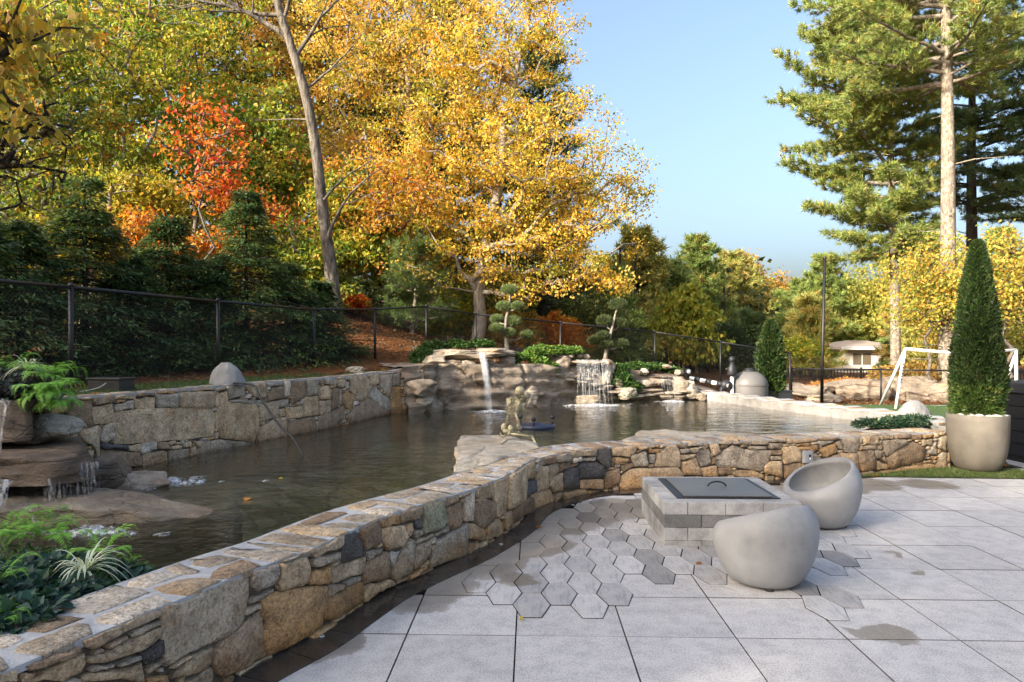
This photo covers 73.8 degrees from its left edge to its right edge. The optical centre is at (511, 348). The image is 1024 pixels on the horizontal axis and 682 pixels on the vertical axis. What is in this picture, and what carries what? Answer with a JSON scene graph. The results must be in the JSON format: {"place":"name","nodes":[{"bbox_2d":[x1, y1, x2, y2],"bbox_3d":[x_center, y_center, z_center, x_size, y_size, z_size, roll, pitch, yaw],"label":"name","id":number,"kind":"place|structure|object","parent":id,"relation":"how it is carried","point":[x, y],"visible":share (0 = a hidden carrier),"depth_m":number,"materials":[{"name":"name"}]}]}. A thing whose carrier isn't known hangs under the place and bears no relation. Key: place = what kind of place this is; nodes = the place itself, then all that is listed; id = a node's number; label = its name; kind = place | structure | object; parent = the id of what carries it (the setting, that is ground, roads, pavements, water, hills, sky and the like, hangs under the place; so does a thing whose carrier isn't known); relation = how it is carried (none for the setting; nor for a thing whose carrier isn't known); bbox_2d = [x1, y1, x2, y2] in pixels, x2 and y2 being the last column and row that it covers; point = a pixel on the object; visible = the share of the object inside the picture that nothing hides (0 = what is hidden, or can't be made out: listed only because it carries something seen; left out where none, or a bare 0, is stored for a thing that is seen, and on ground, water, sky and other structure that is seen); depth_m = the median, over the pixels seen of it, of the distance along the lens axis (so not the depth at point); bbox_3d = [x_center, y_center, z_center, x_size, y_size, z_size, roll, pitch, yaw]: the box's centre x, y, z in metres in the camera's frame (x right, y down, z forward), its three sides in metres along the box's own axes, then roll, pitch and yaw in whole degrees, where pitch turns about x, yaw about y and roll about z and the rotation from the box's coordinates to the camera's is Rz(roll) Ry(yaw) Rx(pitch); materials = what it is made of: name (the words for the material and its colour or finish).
{"place":"outdoors","nodes":[
{"label":"outdoors","id":0,"kind":"place"},
{"bbox_2d":[144,426,699,569],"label":"pool floor","id":1,"kind":"structure","parent":0,"point":[270,506],"depth_m":8.94,"materials":[{"name":"stone"}]},
{"bbox_2d":[131,399,867,501],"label":"pool water","id":2,"kind":"structure","parent":0,"point":[556,408],"depth_m":11.41,"materials":[{"name":"liquid"}]},
{"bbox_2d":[0,306,1023,466],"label":"ground","id":3,"kind":"structure","parent":0,"point":[372,366],"depth_m":15.87,"materials":[{"name":"brown soil"}]},
{"bbox_2d":[0,79,92,225],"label":"tree","id":4,"kind":"object","parent":3,"relation":"on","point":[7,158],"visible":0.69,"depth_m":8.46,"materials":[{"name":"plant"}]},
{"bbox_2d":[0,0,103,157],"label":"overhanging branch","id":5,"kind":"object","parent":3,"relation":"on","point":[17,29],"visible":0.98,"depth_m":7.25,"materials":[{"name":"yellow plant"}]},
{"bbox_2d":[0,221,114,384],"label":"evergreen tree","id":6,"kind":"object","parent":3,"relation":"on","point":[6,246],"visible":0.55,"depth_m":8.73,"materials":[{"name":"green plant"}]},
{"bbox_2d":[0,216,135,384],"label":"evergreen tree","id":7,"kind":"object","parent":3,"relation":"on","point":[34,239],"visible":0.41,"depth_m":9.58,"materials":[{"name":"green plant"}]},
{"bbox_2d":[0,0,152,346],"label":"oak tree","id":8,"kind":"object","parent":3,"relation":"on","point":[67,63],"visible":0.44,"depth_m":16.78,"materials":[{"name":"green plant"}]},
{"bbox_2d":[1,156,200,327],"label":"maple tree","id":9,"kind":"object","parent":3,"relation":"on","point":[161,192],"visible":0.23,"depth_m":16.25,"materials":[{"name":"yellow plant"}]},
{"bbox_2d":[0,175,208,380],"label":"evergreen tree","id":10,"kind":"object","parent":3,"relation":"on","point":[85,217],"visible":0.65,"depth_m":10.46,"materials":[{"name":"green plant"}]},
{"bbox_2d":[18,0,235,319],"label":"maple tree","id":11,"kind":"object","parent":3,"relation":"on","point":[119,16],"visible":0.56,"depth_m":19.23,"materials":[{"name":"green plant"}]},
{"bbox_2d":[47,254,224,376],"bbox_3d":[-6.268,-0.313,11.201,2.945,2.522,3.240,0,0,0],"label":"evergreen tree","id":12,"kind":"object","parent":3,"relation":"on","point":[139,262],"visible":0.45,"depth_m":11.02,"materials":[{"name":"green plant"}]},
{"bbox_2d":[108,201,238,278],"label":"maple tree","id":13,"kind":"object","parent":3,"relation":"on","point":[144,217],"visible":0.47,"depth_m":15.57,"materials":[{"name":"orange plant"}]},
{"bbox_2d":[89,212,283,375],"bbox_3d":[-5.962,-0.542,11.981,3.788,3.678,3.326,0,0,0],"label":"evergreen tree","id":14,"kind":"object","parent":3,"relation":"on","point":[167,232],"visible":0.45,"depth_m":11.80,"materials":[{"name":"green plant"}]},
{"bbox_2d":[121,83,266,271],"bbox_3d":[-6.855,-2.940,15.110,2.683,5.676,1.843,0,0,0],"label":"maple tree","id":15,"kind":"object","parent":3,"relation":"on","point":[208,142],"visible":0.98,"depth_m":14.97,"materials":[{"name":"orange plant"}]},
{"bbox_2d":[106,0,283,310],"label":"maple tree","id":16,"kind":"object","parent":3,"relation":"on","point":[255,72],"visible":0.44,"depth_m":22.85,"materials":[{"name":"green plant"}]},
{"bbox_2d":[114,258,285,372],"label":"evergreen tree","id":17,"kind":"object","parent":3,"relation":"on","point":[216,265],"visible":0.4,"depth_m":12.12,"materials":[{"name":"green plant"}]},
{"bbox_2d":[51,367,423,493],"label":"pool back wall","id":18,"kind":"structure","parent":3,"relation":"on","point":[143,430],"depth_m":8.83,"materials":[{"name":"stone"}]},
{"bbox_2d":[0,375,242,566],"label":"rock cascade","id":19,"kind":"object","parent":18,"relation":"on","point":[47,460],"visible":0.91,"depth_m":5.11,"materials":[{"name":"grey stone"}]},
{"bbox_2d":[0,366,65,400],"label":"ground cover","id":20,"kind":"object","parent":19,"relation":"on","point":[15,378],"visible":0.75,"depth_m":5.58,"materials":[{"name":"green plant"}]},
{"bbox_2d":[67,363,401,394],"bbox_3d":[-3.988,0.397,9.763,1.384,0.132,9.924,0,0,19],"label":"turf strip","id":21,"kind":"object","parent":18,"relation":"on","point":[208,384],"visible":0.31,"depth_m":8.65,"materials":[{"name":"green plant"}]},
{"bbox_2d":[80,377,135,391],"bbox_3d":[-4.486,0.393,7.444,0.556,0.155,0.403,0,0,8],"label":"utility box","id":22,"kind":"object","parent":21,"relation":"on","point":[112,383],"visible":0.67,"depth_m":7.39,"materials":[{"name":"black plastic"}]},
{"bbox_2d":[0,0,489,338],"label":"distant woods","id":23,"kind":"object","parent":3,"relation":"on","point":[222,63],"visible":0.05,"depth_m":32.41,"materials":[{"name":"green plant"}]},
{"bbox_2d":[154,188,343,373],"bbox_3d":[-4.957,-0.989,12.691,3.737,4.064,3.626,0,0,0],"label":"evergreen tree","id":24,"kind":"object","parent":3,"relation":"on","point":[256,210],"visible":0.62,"depth_m":12.66,"materials":[{"name":"green plant"}]},
{"bbox_2d":[192,169,305,307],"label":"maple tree","id":25,"kind":"object","parent":3,"relation":"on","point":[223,204],"visible":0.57,"depth_m":15.56,"materials":[{"name":"orange plant"}]},
{"bbox_2d":[179,73,339,292],"bbox_3d":[-7.532,-4.776,20.580,4.684,6.958,3.442,0,0,0],"label":"maple tree","id":26,"kind":"object","parent":3,"relation":"on","point":[271,171],"visible":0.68,"depth_m":20.08,"materials":[{"name":"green plant"}]},
{"bbox_2d":[134,0,401,317],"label":"bare tree","id":27,"kind":"object","parent":3,"relation":"on","point":[325,228],"visible":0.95,"depth_m":16.80,"materials":[{"name":"grey plant"}]},
{"bbox_2d":[211,201,361,313],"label":"maple tree","id":28,"kind":"object","parent":3,"relation":"on","point":[305,258],"visible":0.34,"depth_m":18.30,"materials":[{"name":"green plant"}]},
{"bbox_2d":[223,0,366,241],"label":"maple tree","id":29,"kind":"object","parent":3,"relation":"on","point":[259,31],"visible":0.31,"depth_m":25.74,"materials":[{"name":"yellow plant"}]},
{"bbox_2d":[224,260,372,368],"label":"evergreen tree","id":30,"kind":"object","parent":3,"relation":"on","point":[295,274],"visible":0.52,"depth_m":13.53,"materials":[{"name":"green plant"}]},
{"bbox_2d":[265,278,376,364],"label":"evergreen tree","id":31,"kind":"object","parent":3,"relation":"on","point":[325,289],"visible":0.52,"depth_m":14.43,"materials":[{"name":"green plant"}]},
{"bbox_2d":[288,153,422,292],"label":"maple tree","id":32,"kind":"object","parent":3,"relation":"on","point":[359,250],"visible":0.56,"depth_m":19.62,"materials":[{"name":"yellow plant"}]},
{"bbox_2d":[328,18,443,322],"bbox_3d":[-6.142,-7.172,30.597,7.596,15.950,8.140,0,0,34],"label":"pine tree","id":33,"kind":"object","parent":3,"relation":"on","point":[367,293],"visible":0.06,"depth_m":30.00,"materials":[{"name":"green plant"}]},
{"bbox_2d":[326,135,460,320],"bbox_3d":[-3.450,-3.369,19.557,4.058,5.126,3.364,0,0,0],"label":"maple tree","id":34,"kind":"object","parent":3,"relation":"on","point":[378,209],"visible":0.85,"depth_m":19.21,"materials":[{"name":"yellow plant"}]},
{"bbox_2d":[0,279,790,389],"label":"chain link fence","id":35,"kind":"object","parent":3,"relation":"on","point":[70,286],"visible":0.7,"depth_m":10.56,"materials":[{"name":"black metal"}]},
{"bbox_2d":[363,226,460,334],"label":"pine tree","id":36,"kind":"object","parent":3,"relation":"on","point":[418,291],"visible":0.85,"depth_m":19.12,"materials":[{"name":"green plant"}]},
{"bbox_2d":[286,0,542,337],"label":"birch tree","id":37,"kind":"object","parent":3,"relation":"on","point":[381,39],"visible":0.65,"depth_m":22.51,"materials":[{"name":"yellow plant"}]},
{"bbox_2d":[361,0,540,339],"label":"pine tree","id":38,"kind":"object","parent":3,"relation":"on","point":[469,266],"visible":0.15,"depth_m":28.23,"materials":[{"name":"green plant"}]},
{"bbox_2d":[416,296,488,336],"bbox_3d":[-1.925,-1.014,22.031,2.132,1.402,1.985,0,0,-40],"label":"shrub","id":39,"kind":"object","parent":3,"relation":"on","point":[457,319],"visible":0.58,"depth_m":21.53,"materials":[{"name":"green plant"}]},
{"bbox_2d":[0,428,950,681],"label":"stone wall","id":40,"kind":"structure","parent":3,"relation":"on","point":[226,614],"depth_m":4.08,"materials":[{"name":"beige stone"}]},
{"bbox_2d":[452,435,539,474],"bbox_3d":[-0.160,1.323,7.404,1.000,0.515,2.781,0,0,0],"label":"flat rock","id":41,"kind":"object","parent":40,"relation":"on","point":[472,452],"visible":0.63,"depth_m":7.36,"materials":[{"name":"beige stone"}]},
{"bbox_2d":[623,429,751,439],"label":"stepping slab","id":42,"kind":"structure","parent":40,"relation":"on","point":[652,434],"depth_m":8.75,"materials":[{"name":"beige stone"}]},
{"bbox_2d":[422,267,537,318],"bbox_3d":[-1.334,-2.019,26.074,4.684,2.219,3.530,0,0,0],"label":"shrub","id":43,"kind":"object","parent":3,"relation":"on","point":[468,295],"visible":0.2,"depth_m":25.55,"materials":[{"name":"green plant"}]},
{"bbox_2d":[42,305,944,404],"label":"fallen leaves","id":44,"kind":"object","parent":3,"relation":"on","point":[433,337],"visible":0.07,"depth_m":17.03,"materials":[{"name":"orange plant"}]},
{"bbox_2d":[337,0,662,349],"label":"birch tree","id":45,"kind":"object","parent":3,"relation":"on","point":[519,240],"visible":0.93,"depth_m":19.55,"materials":[{"name":"yellow plant"}]},
{"bbox_2d":[463,304,548,348],"bbox_3d":[-0.182,-0.694,22.072,2.974,1.513,2.422,0,0,0],"label":"shrub","id":46,"kind":"object","parent":3,"relation":"on","point":[500,341],"visible":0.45,"depth_m":21.61,"materials":[{"name":"green plant"}]},
{"bbox_2d":[462,22,620,358],"bbox_3d":[1.261,-6.902,31.171,7.930,15.409,7.166,0,0,0],"label":"pine tree","id":47,"kind":"object","parent":3,"relation":"on","point":[544,303],"visible":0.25,"depth_m":30.41,"materials":[{"name":"green plant"}]},
{"bbox_2d":[380,348,717,442],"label":"waterfall rock wall","id":48,"kind":"structure","parent":3,"relation":"on","point":[451,380],"depth_m":14.66,"materials":[{"name":"grey stone"}]},
{"bbox_2d":[408,337,495,363],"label":"trailing plant","id":49,"kind":"object","parent":48,"relation":"on","point":[426,348],"visible":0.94,"depth_m":15.17,"materials":[{"name":"green plant"}]},
{"bbox_2d":[489,283,532,349],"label":"cloud pruned pine","id":50,"kind":"object","parent":48,"relation":"on","point":[511,320],"visible":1,"depth_m":16.25,"materials":[{"name":"green plant"}]},
{"bbox_2d":[521,343,585,371],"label":"trailing plant","id":51,"kind":"object","parent":48,"relation":"on","point":[534,354],"visible":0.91,"depth_m":15.58,"materials":[{"name":"green plant"}]},
{"bbox_2d":[586,297,629,359],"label":"cloud pruned pine","id":52,"kind":"object","parent":48,"relation":"on","point":[602,338],"visible":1,"depth_m":18.14,"materials":[{"name":"green plant"}]},
{"bbox_2d":[609,360,683,398],"bbox_3d":[3.220,0.734,17.056,1.222,0.896,2.698,0,0,44],"label":"trailing plant","id":53,"kind":"object","parent":48,"relation":"on","point":[627,367],"visible":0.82,"depth_m":16.42,"materials":[{"name":"green plant"}]},
{"bbox_2d":[518,309,594,348],"bbox_3d":[1.440,-0.652,23.002,2.192,1.425,2.167,0,0,-43],"label":"shrub","id":54,"kind":"object","parent":3,"relation":"on","point":[576,329],"visible":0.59,"depth_m":22.53,"materials":[{"name":"orange plant"}]},
{"bbox_2d":[547,287,641,342],"bbox_3d":[3.155,-1.346,27.062,3.883,2.311,3.529,0,0,0],"label":"shrub","id":55,"kind":"object","parent":3,"relation":"on","point":[588,319],"visible":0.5,"depth_m":26.62,"materials":[{"name":"green plant"}]},
{"bbox_2d":[415,253,782,371],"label":"distant woods","id":56,"kind":"object","parent":3,"relation":"on","point":[756,296],"depth_m":49.27,"materials":[{"name":"green plant"}]},
{"bbox_2d":[571,263,665,371],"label":"pine tree","id":57,"kind":"object","parent":3,"relation":"on","point":[638,319],"visible":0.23,"depth_m":30.34,"materials":[{"name":"green plant"}]},
{"bbox_2d":[593,221,682,345],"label":"pine tree","id":58,"kind":"object","parent":3,"relation":"on","point":[650,267],"visible":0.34,"depth_m":35.26,"materials":[{"name":"green plant"}]},
{"bbox_2d":[640,254,694,372],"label":"pine tree","id":59,"kind":"object","parent":3,"relation":"on","point":[680,272],"visible":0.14,"depth_m":38.15,"materials":[{"name":"green plant"}]},
{"bbox_2d":[643,280,734,379],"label":"young tree","id":60,"kind":"object","parent":3,"relation":"on","point":[689,313],"visible":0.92,"depth_m":23.56,"materials":[{"name":"green plant"}]},
{"bbox_2d":[669,231,748,373],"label":"tree","id":61,"kind":"object","parent":3,"relation":"on","point":[704,267],"visible":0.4,"depth_m":43.15,"materials":[{"name":"green plant"}]},
{"bbox_2d":[698,317,755,367],"bbox_3d":[9.496,-0.289,29.967,2.830,2.215,2.240,0,0,0],"label":"shrub","id":62,"kind":"object","parent":3,"relation":"on","point":[731,332],"visible":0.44,"depth_m":29.57,"materials":[{"name":"green plant"}]},
{"bbox_2d":[711,248,771,323],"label":"tree","id":63,"kind":"object","parent":3,"relation":"on","point":[735,261],"visible":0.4,"depth_m":49.06,"materials":[{"name":"green plant"}]},
{"bbox_2d":[722,305,768,372],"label":"tree","id":64,"kind":"object","parent":3,"relation":"on","point":[749,317],"visible":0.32,"depth_m":37.62,"materials":[{"name":"green plant"}]},
{"bbox_2d":[734,368,768,396],"bbox_3d":[6.125,1.025,17.600,0.944,1.050,0.944,0,0,0],"label":"filter tank","id":65,"kind":"object","parent":3,"relation":"on","point":[749,381],"visible":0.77,"depth_m":17.24,"materials":[{"name":"grey plastic"}]},
{"bbox_2d":[768,390,792,398],"bbox_3d":[6.872,1.325,17.900,0.760,0.490,0.640,0,0,0],"label":"planter box","id":66,"kind":"object","parent":3,"relation":"on","point":[785,394],"visible":0.34,"depth_m":17.60,"materials":[{"name":"black plastic"}]},
{"bbox_2d":[753,318,788,394],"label":"arborvitae","id":67,"kind":"object","parent":66,"relation":"in","point":[770,363],"visible":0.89,"depth_m":17.68,"materials":[{"name":"green plant"}]},
{"bbox_2d":[768,333,832,357],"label":"shrub","id":68,"kind":"object","parent":3,"relation":"on","point":[798,346],"visible":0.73,"depth_m":33.33,"materials":[{"name":"green plant"}]},
{"bbox_2d":[780,288,850,376],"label":"tree","id":69,"kind":"object","parent":3,"relation":"on","point":[808,315],"visible":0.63,"depth_m":37.40,"materials":[{"name":"green plant"}]},
{"bbox_2d":[698,390,951,462],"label":"pool side wall","id":70,"kind":"structure","parent":3,"relation":"on","point":[834,410],"depth_m":13.06,"materials":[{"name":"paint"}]},
{"bbox_2d":[865,426,929,429],"bbox_3d":[5.726,1.160,9.962,2.157,0.001,0.650,0,0,-40],"label":"corner bed","id":71,"kind":"object","parent":70,"relation":"in","point":[891,428],"visible":0.17,"depth_m":9.93,"materials":[{"name":"brown soil"}]},
{"bbox_2d":[850,412,936,429],"bbox_3d":[5.659,1.055,9.975,1.721,0.249,0.749,0,0,-33],"label":"corner planting","id":72,"kind":"object","parent":71,"relation":"on","point":[916,420],"visible":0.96,"depth_m":9.70,"materials":[{"name":"green plant"}]},
{"bbox_2d":[790,250,867,341],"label":"tree","id":73,"kind":"object","parent":3,"relation":"on","point":[834,292],"visible":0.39,"depth_m":50.99,"materials":[{"name":"green plant"}]},
{"bbox_2d":[813,340,885,371],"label":"white house","id":74,"kind":"structure","parent":3,"relation":"on","point":[859,354],"depth_m":46.00,"materials":[{"name":"grey paint"}]},
{"bbox_2d":[830,252,904,342],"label":"tree","id":75,"kind":"object","parent":3,"relation":"on","point":[865,315],"visible":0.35,"depth_m":51.21,"materials":[{"name":"yellow plant"}]},
{"bbox_2d":[843,379,891,400],"bbox_3d":[11.093,1.400,21.236,1.336,0.941,1.338,0,0,37],"label":"field boulder","id":76,"kind":"object","parent":3,"relation":"on","point":[867,389],"visible":0.57,"depth_m":20.79,"materials":[{"name":"beige stone"}]},
{"bbox_2d":[764,0,982,365],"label":"pine tree","id":77,"kind":"object","parent":3,"relation":"on","point":[873,130],"visible":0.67,"depth_m":25.63,"materials":[{"name":"green plant"}]},
{"bbox_2d":[865,359,941,381],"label":"shrub","id":78,"kind":"object","parent":3,"relation":"on","point":[909,364],"visible":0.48,"depth_m":22.68,"materials":[{"name":"yellow plant"}]},
{"bbox_2d":[791,367,1023,404],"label":"chain link fence","id":79,"kind":"object","parent":3,"relation":"on","point":[880,369],"visible":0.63,"depth_m":19.66,"materials":[{"name":"black metal"}]},
{"bbox_2d":[882,376,937,401],"bbox_3d":[12.861,1.381,21.715,2.005,1.053,2.518,0,0,2],"label":"field boulder","id":80,"kind":"object","parent":3,"relation":"on","point":[904,389],"visible":0.41,"depth_m":20.97,"materials":[{"name":"beige stone"}]},
{"bbox_2d":[797,0,1023,382],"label":"pine tree","id":81,"kind":"object","parent":3,"relation":"on","point":[891,14],"visible":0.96,"depth_m":21.83,"materials":[{"name":"green plant"}]},
{"bbox_2d":[854,222,974,380],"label":"yellow maple","id":82,"kind":"object","parent":3,"relation":"on","point":[930,289],"visible":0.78,"depth_m":21.38,"materials":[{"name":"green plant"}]},
{"bbox_2d":[864,228,965,340],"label":"tree","id":83,"kind":"object","parent":3,"relation":"on","point":[901,272],"visible":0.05,"depth_m":45.98,"materials":[{"name":"yellow plant"}]},
{"bbox_2d":[884,285,1023,364],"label":"yellow maple","id":84,"kind":"object","parent":3,"relation":"on","point":[1007,334],"visible":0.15,"depth_m":23.89,"materials":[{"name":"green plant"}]},
{"bbox_2d":[901,0,1023,253],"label":"pine tree","id":85,"kind":"object","parent":3,"relation":"on","point":[972,113],"visible":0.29,"depth_m":30.07,"materials":[{"name":"green plant"}]},
{"bbox_2d":[922,219,1023,392],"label":"yellow maple","id":86,"kind":"object","parent":3,"relation":"on","point":[1010,280],"visible":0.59,"depth_m":19.25,"materials":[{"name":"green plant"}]},
{"bbox_2d":[955,25,1023,225],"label":"pine tree","id":87,"kind":"object","parent":3,"relation":"on","point":[1017,210],"visible":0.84,"depth_m":28.09,"materials":[{"name":"green plant"}]},
{"bbox_2d":[2,0,1023,327],"label":"sky","id":88,"kind":"structure","parent":0,"point":[690,79],"materials":[{"name":"blue"}]},
{"bbox_2d":[233,459,1023,681],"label":"patio","id":89,"kind":"structure","parent":0,"point":[913,579],"depth_m":4.20,"materials":[{"name":"grey stone"}]},
{"bbox_2d":[642,477,801,545],"bbox_3d":[1.801,1.417,6.069,1.111,0.486,1.111,0,0,2],"label":"fire pit","id":90,"kind":"object","parent":89,"relation":"on","point":[684,511],"visible":0.71,"depth_m":5.63,"materials":[{"name":"grey stone"}]},
{"bbox_2d":[712,505,819,591],"bbox_3d":[1.738,1.314,4.694,0.697,0.570,0.690,0,0,-27],"label":"egg chair","id":91,"kind":"object","parent":89,"relation":"on","point":[770,551],"visible":1,"depth_m":4.42,"materials":[{"name":"concrete"}]},
{"bbox_2d":[781,457,862,528],"bbox_3d":[2.809,1.299,6.202,0.671,0.600,0.683,0,0,-15],"label":"egg chair","id":92,"kind":"object","parent":89,"relation":"on","point":[828,491],"visible":0.84,"depth_m":5.97,"materials":[{"name":"concrete"}]},
{"bbox_2d":[861,466,1023,477],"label":"grass patch","id":93,"kind":"object","parent":89,"relation":"on","point":[938,472],"visible":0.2,"depth_m":8.48,"materials":[{"name":"green plant"}]},
{"bbox_2d":[945,412,1010,471],"bbox_3d":[6.090,1.205,8.930,0.709,0.767,0.709,0,0,0],"label":"planter pot","id":94,"kind":"object","parent":93,"relation":"on","point":[978,442],"visible":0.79,"depth_m":8.67,"materials":[{"name":"beige concrete"}]},
{"bbox_2d":[946,238,1013,415],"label":"arborvitae","id":95,"kind":"object","parent":94,"relation":"on","point":[978,376],"visible":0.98,"depth_m":8.77,"materials":[{"name":"green plant"}]},
{"bbox_2d":[1005,379,1023,462],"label":"panelled tub","id":96,"kind":"object","parent":89,"relation":"on","point":[1014,408],"visible":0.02,"depth_m":9.65,"materials":[{"name":"black plastic"}]},
{"bbox_2d":[838,404,949,417],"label":"lawn","id":97,"kind":"structure","parent":0,"point":[934,410],"depth_m":17.66,"materials":[{"name":"green plant"}]},
{"bbox_2d":[879,347,1017,408],"bbox_3d":[11.348,0.781,17.801,3.204,1.634,1.415,0,0,6],"label":"soccer goal","id":98,"kind":"object","parent":97,"relation":"on","point":[1014,361],"visible":0.6,"depth_m":17.27,"materials":[{"name":"white plastic"}]},
{"bbox_3d":[-2.421,1.330,3.282,0.957,0.354,1.477,0,0,29],"label":"planting bed","id":99,"kind":"object","parent":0,"visible":0},
{"bbox_2d":[0,505,89,554],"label":"fern","id":100,"kind":"object","parent":99,"relation":"on","point":[29,526],"visible":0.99,"depth_m":3.87,"materials":[{"name":"green plant"}]},
{"bbox_2d":[0,542,155,634],"bbox_3d":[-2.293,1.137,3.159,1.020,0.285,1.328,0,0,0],"label":"ground cover","id":101,"kind":"object","parent":99,"relation":"on","point":[36,594],"visible":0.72,"depth_m":3.12,"materials":[{"name":"green plant"}]},
{"bbox_2d":[50,537,127,591],"bbox_3d":[-2.050,1.075,3.292,0.356,0.252,0.350,0,0,20],"label":"spider plant","id":102,"kind":"object","parent":101,"relation":"on","point":[82,567],"visible":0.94,"depth_m":3.30,"materials":[{"name":"green plant"}]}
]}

